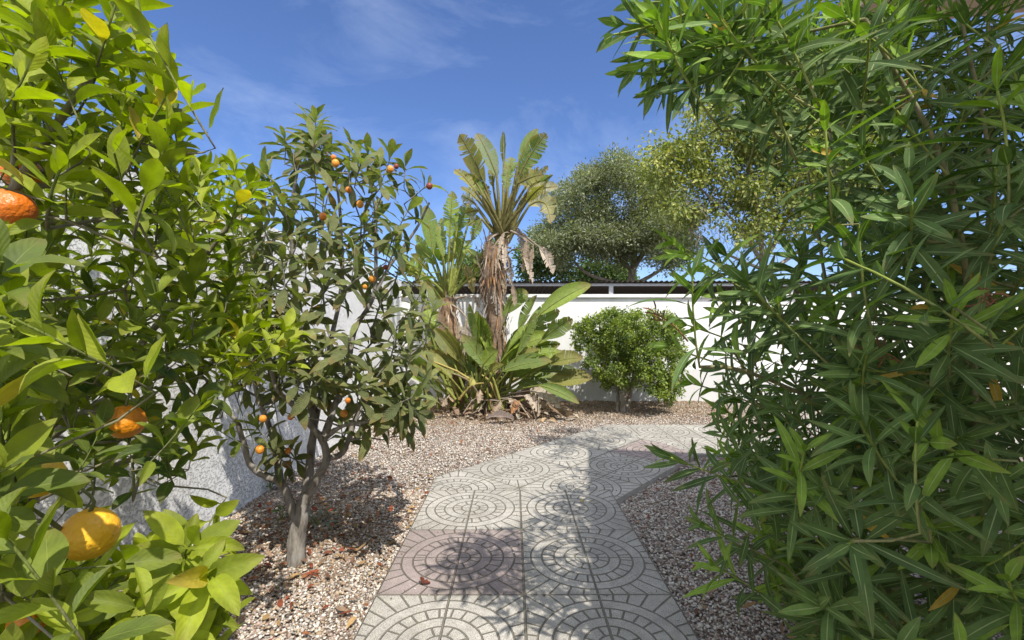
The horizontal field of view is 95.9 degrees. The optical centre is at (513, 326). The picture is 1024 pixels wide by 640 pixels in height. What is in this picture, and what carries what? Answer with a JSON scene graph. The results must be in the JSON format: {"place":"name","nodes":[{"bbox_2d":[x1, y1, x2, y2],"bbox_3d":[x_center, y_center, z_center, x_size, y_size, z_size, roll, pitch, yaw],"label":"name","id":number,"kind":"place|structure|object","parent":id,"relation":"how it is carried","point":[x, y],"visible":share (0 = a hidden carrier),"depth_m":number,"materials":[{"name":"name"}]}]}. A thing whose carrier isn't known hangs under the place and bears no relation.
{"place":"outdoors","nodes":[
{"label":"outdoors","id":0,"kind":"place"},
{"bbox_2d":[3,0,1023,293],"label":"sky","id":1,"kind":"structure","parent":0,"point":[421,75],"materials":[{"name":"blue"}]},
{"bbox_2d":[192,400,1023,639],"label":"ground","id":2,"kind":"structure","parent":0,"point":[699,579],"depth_m":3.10,"materials":[{"name":"beige gravel"}]},
{"bbox_2d":[0,0,311,639],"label":"orange tree","id":3,"kind":"object","parent":2,"relation":"on","point":[164,579],"visible":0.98,"depth_m":0.80,"materials":[{"name":"green plant"}]},
{"bbox_2d":[0,189,38,223],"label":"orange fruit","id":4,"kind":"object","parent":3,"relation":"attached to","point":[14,207],"visible":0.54,"depth_m":0.82,"materials":[{"name":"orange food"}]},
{"bbox_2d":[0,164,43,188],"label":"orange fruit","id":5,"kind":"object","parent":3,"relation":"attached to","point":[7,177],"visible":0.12,"depth_m":0.96,"materials":[{"name":"orange food"}]},
{"bbox_2d":[5,590,45,633],"bbox_3d":[-0.693,0.407,0.660,0.044,0.070,0.044,0,0,0],"label":"orange fruit","id":6,"kind":"object","parent":3,"relation":"attached to","point":[20,622],"visible":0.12,"depth_m":0.65,"materials":[{"name":"orange food"}]},
{"bbox_2d":[28,462,65,497],"bbox_3d":[-0.721,0.206,0.700,0.064,0.102,0.064,0,0,0],"label":"orange fruit","id":7,"kind":"object","parent":3,"relation":"attached to","point":[60,465],"visible":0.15,"depth_m":0.69,"materials":[{"name":"food"}]},
{"bbox_2d":[60,488,121,560],"bbox_3d":[-0.641,0.292,0.700,0.073,0.115,0.073,0,0,0],"label":"orange fruit","id":8,"kind":"object","parent":3,"relation":"attached to","point":[92,531],"visible":0.91,"depth_m":0.68,"materials":[{"name":"food"}]},
{"bbox_2d":[105,384,146,437],"bbox_3d":[-0.838,0.182,1.000,0.072,0.114,0.072,0,0,0],"label":"orange fruit","id":9,"kind":"object","parent":3,"relation":"attached to","point":[127,426],"visible":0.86,"depth_m":0.98,"materials":[{"name":"orange food"}]},
{"bbox_2d":[0,144,400,560],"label":"garden wall","id":10,"kind":"structure","parent":2,"relation":"on","point":[225,473],"depth_m":2.89,"materials":[{"name":"white paint"}]},
{"bbox_2d":[266,471,275,489],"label":"weed plant","id":11,"kind":"object","parent":2,"relation":"on","point":[269,485],"visible":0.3,"depth_m":3.48,"materials":[{"name":"green plant"}]},
{"bbox_2d":[272,505,288,521],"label":"weed plant","id":12,"kind":"object","parent":2,"relation":"on","point":[278,510],"visible":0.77,"depth_m":2.95,"materials":[{"name":"green plant"}]},
{"bbox_2d":[308,505,342,530],"bbox_3d":[-1.193,1.191,2.864,0.314,0.089,0.290,0,0,0],"label":"weed plant","id":13,"kind":"object","parent":2,"relation":"on","point":[318,521],"visible":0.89,"depth_m":2.89,"materials":[{"name":"green plant"}]},
{"bbox_2d":[208,103,453,567],"bbox_3d":[-0.999,-0.077,2.637,1.841,2.705,1.175,0,0,38],"label":"citrus tree","id":14,"kind":"object","parent":2,"relation":"on","point":[397,411],"visible":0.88,"depth_m":2.40,"materials":[{"name":"green plant"}]},
{"bbox_2d":[255,440,263,453],"bbox_3d":[-1.234,0.585,2.250,0.040,0.067,0.040,0,0,0],"label":"loquat fruit","id":15,"kind":"object","parent":14,"relation":"attached to","point":[259,449],"visible":1,"depth_m":2.24,"materials":[{"name":"orange food"}]},
{"bbox_2d":[259,412,266,421],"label":"loquat fruit","id":16,"kind":"object","parent":14,"relation":"attached to","point":[263,418],"visible":1,"depth_m":2.19,"materials":[{"name":"orange food"}]},
{"bbox_2d":[285,445,290,453],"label":"loquat fruit","id":17,"kind":"object","parent":14,"relation":"attached to","point":[287,450],"visible":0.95,"depth_m":2.39,"materials":[{"name":"orange food"}]},
{"bbox_2d":[319,208,326,220],"bbox_3d":[-0.948,-0.561,2.300,0.038,0.064,0.038,0,0,0],"label":"loquat fruit","id":18,"kind":"object","parent":14,"relation":"attached to","point":[322,216],"visible":1,"depth_m":2.29,"materials":[{"name":"orange food"}]},
{"bbox_2d":[331,157,339,166],"bbox_3d":[-0.980,-0.917,2.550,0.042,0.070,0.042,0,0,0],"label":"loquat fruit","id":19,"kind":"object","parent":14,"relation":"attached to","point":[335,162],"visible":1,"depth_m":2.54,"materials":[{"name":"orange food"}]},
{"bbox_2d":[340,406,347,416],"bbox_3d":[-0.860,0.428,2.350,0.038,0.064,0.038,0,0,0],"label":"loquat fruit","id":20,"kind":"object","parent":14,"relation":"attached to","point":[343,412],"visible":1,"depth_m":2.34,"materials":[{"name":"orange food"}]},
{"bbox_2d":[345,186,350,192],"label":"loquat fruit","id":21,"kind":"object","parent":14,"relation":"attached to","point":[348,189],"visible":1,"depth_m":2.44,"materials":[{"name":"orange food"}]},
{"bbox_2d":[356,199,363,207],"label":"loquat fruit","id":22,"kind":"object","parent":14,"relation":"attached to","point":[359,203],"visible":0.94,"depth_m":2.39,"materials":[{"name":"orange food"}]},
{"bbox_2d":[369,271,375,282],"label":"loquat fruit","id":23,"kind":"object","parent":14,"relation":"attached to","point":[372,278],"visible":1,"depth_m":2.39,"materials":[{"name":"orange food"}]},
{"bbox_2d":[387,162,393,172],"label":"loquat fruit","id":24,"kind":"object","parent":14,"relation":"attached to","point":[390,168],"visible":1,"depth_m":2.54,"materials":[{"name":"orange food"}]},
{"bbox_2d":[426,180,432,189],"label":"loquat fruit","id":25,"kind":"object","parent":14,"relation":"attached to","point":[429,186],"visible":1,"depth_m":2.69,"materials":[{"name":"red food"}]},
{"bbox_2d":[373,191,504,409],"bbox_3d":[-1.114,-0.366,6.947,2.189,3.403,1.002,0,0,0],"label":"giant strelitzia","id":26,"kind":"object","parent":2,"relation":"on","point":[448,286],"visible":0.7,"depth_m":6.98,"materials":[{"name":"green plant"}]},
{"bbox_2d":[453,248,507,281],"bbox_3d":[-1.411,-0.936,18.064,2.682,4.412,2.986,0,0,0],"label":"bush","id":27,"kind":"object","parent":2,"relation":"on","point":[468,262],"visible":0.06,"depth_m":17.22,"materials":[{"name":"green plant"}]},
{"bbox_2d":[405,282,591,421],"bbox_3d":[-0.269,0.339,6.488,2.738,1.946,1.395,0,0,0],"label":"giant strelitzia","id":28,"kind":"object","parent":2,"relation":"on","point":[530,363],"visible":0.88,"depth_m":6.36,"materials":[{"name":"green plant"}]},
{"bbox_2d":[486,410,514,420],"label":"fallen leaf","id":29,"kind":"object","parent":2,"relation":"on","point":[501,413],"visible":1,"depth_m":5.88,"materials":[{"name":"grey plant"}]},
{"bbox_2d":[454,128,558,414],"bbox_3d":[-0.297,-0.771,6.640,1.940,4.456,1.283,0,0,27],"label":"giant strelitzia","id":30,"kind":"object","parent":2,"relation":"on","point":[496,262],"visible":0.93,"depth_m":6.47,"materials":[{"name":"green plant"}]},
{"bbox_2d":[235,401,794,639],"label":"leaf litter","id":31,"kind":"object","parent":2,"relation":"on","point":[353,618],"visible":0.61,"depth_m":2.62,"materials":[{"name":"brown plant"}]},
{"bbox_2d":[511,399,519,413],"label":"fallen leaf","id":32,"kind":"object","parent":2,"relation":"on","point":[513,408],"visible":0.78,"depth_m":6.05,"materials":[{"name":"orange plant"}]},
{"bbox_2d":[508,388,545,413],"bbox_3d":[0.194,1.061,6.761,0.578,0.359,0.433,0,0,0],"label":"boulder","id":33,"kind":"object","parent":2,"relation":"on","point":[525,403],"visible":0.17,"depth_m":6.63,"materials":[{"name":"grey stone"}]},
{"bbox_2d":[528,401,550,410],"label":"fallen leaf","id":34,"kind":"object","parent":2,"relation":"on","point":[543,404],"visible":0.47,"depth_m":6.55,"materials":[{"name":"brown plant"}]},
{"bbox_2d":[511,218,577,281],"bbox_3d":[1.351,-1.698,19.017,3.056,5.936,3.015,0,0,0],"label":"bush","id":35,"kind":"object","parent":2,"relation":"on","point":[539,267],"visible":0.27,"depth_m":18.46,"materials":[{"name":"green plant"}]},
{"bbox_2d":[569,256,641,281],"bbox_3d":[4.065,-1.078,20.989,4.204,4.696,3.197,0,0,0],"label":"bush","id":36,"kind":"object","parent":2,"relation":"on","point":[603,273],"visible":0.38,"depth_m":20.32,"materials":[{"name":"green plant"}]},
{"bbox_2d":[526,137,710,281],"bbox_3d":[3.866,-2.640,16.083,7.146,7.856,5.436,0,0,0],"label":"olive tree","id":37,"kind":"object","parent":2,"relation":"on","point":[632,238],"visible":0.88,"depth_m":14.70,"materials":[{"name":"green plant"}]},
{"bbox_2d":[401,280,846,293],"bbox_3d":[2.500,0.116,12.500,11.000,2.248,5.000,0,0,0],"label":"carport","id":38,"kind":"object","parent":2,"relation":"on","point":[617,287],"visible":0.15,"depth_m":11.01,"materials":[{"name":"metal"}]},
{"bbox_2d":[569,305,690,411],"bbox_3d":[1.783,0.449,6.827,1.987,1.625,1.631,0,0,0],"label":"clipped shrub","id":39,"kind":"object","parent":2,"relation":"on","point":[631,346],"visible":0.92,"depth_m":6.39,"materials":[{"name":"green plant"}]},
{"bbox_2d":[401,294,1023,400],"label":"garden wall","id":40,"kind":"structure","parent":2,"relation":"on","point":[581,305],"depth_m":7.71,"materials":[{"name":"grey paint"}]},
{"bbox_2d":[596,0,1023,639],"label":"oleander shrub","id":41,"kind":"object","parent":2,"relation":"on","point":[930,412],"visible":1,"depth_m":1.10,"materials":[{"name":"green plant"}]},
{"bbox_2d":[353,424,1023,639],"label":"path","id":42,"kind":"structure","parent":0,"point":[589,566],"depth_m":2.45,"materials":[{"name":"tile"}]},
{"bbox_2d":[420,576,429,583],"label":"fallen leaf","id":43,"kind":"object","parent":42,"relation":"on","point":[423,580],"visible":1,"depth_m":2.15,"materials":[{"name":"red plant"}]},
{"bbox_2d":[627,22,908,272],"bbox_3d":[6.407,-3.167,11.072,7.613,8.880,3.334,0,0,0],"label":"poplar tree","id":44,"kind":"object","parent":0,"point":[744,197],"visible":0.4,"depth_m":10.47,"materials":[{"name":"green plant"}]},
{"bbox_2d":[844,0,1023,23],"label":"house","id":45,"kind":"structure","parent":0,"point":[968,2],"depth_m":2.40,"materials":[{"name":"paint"}]}
]}

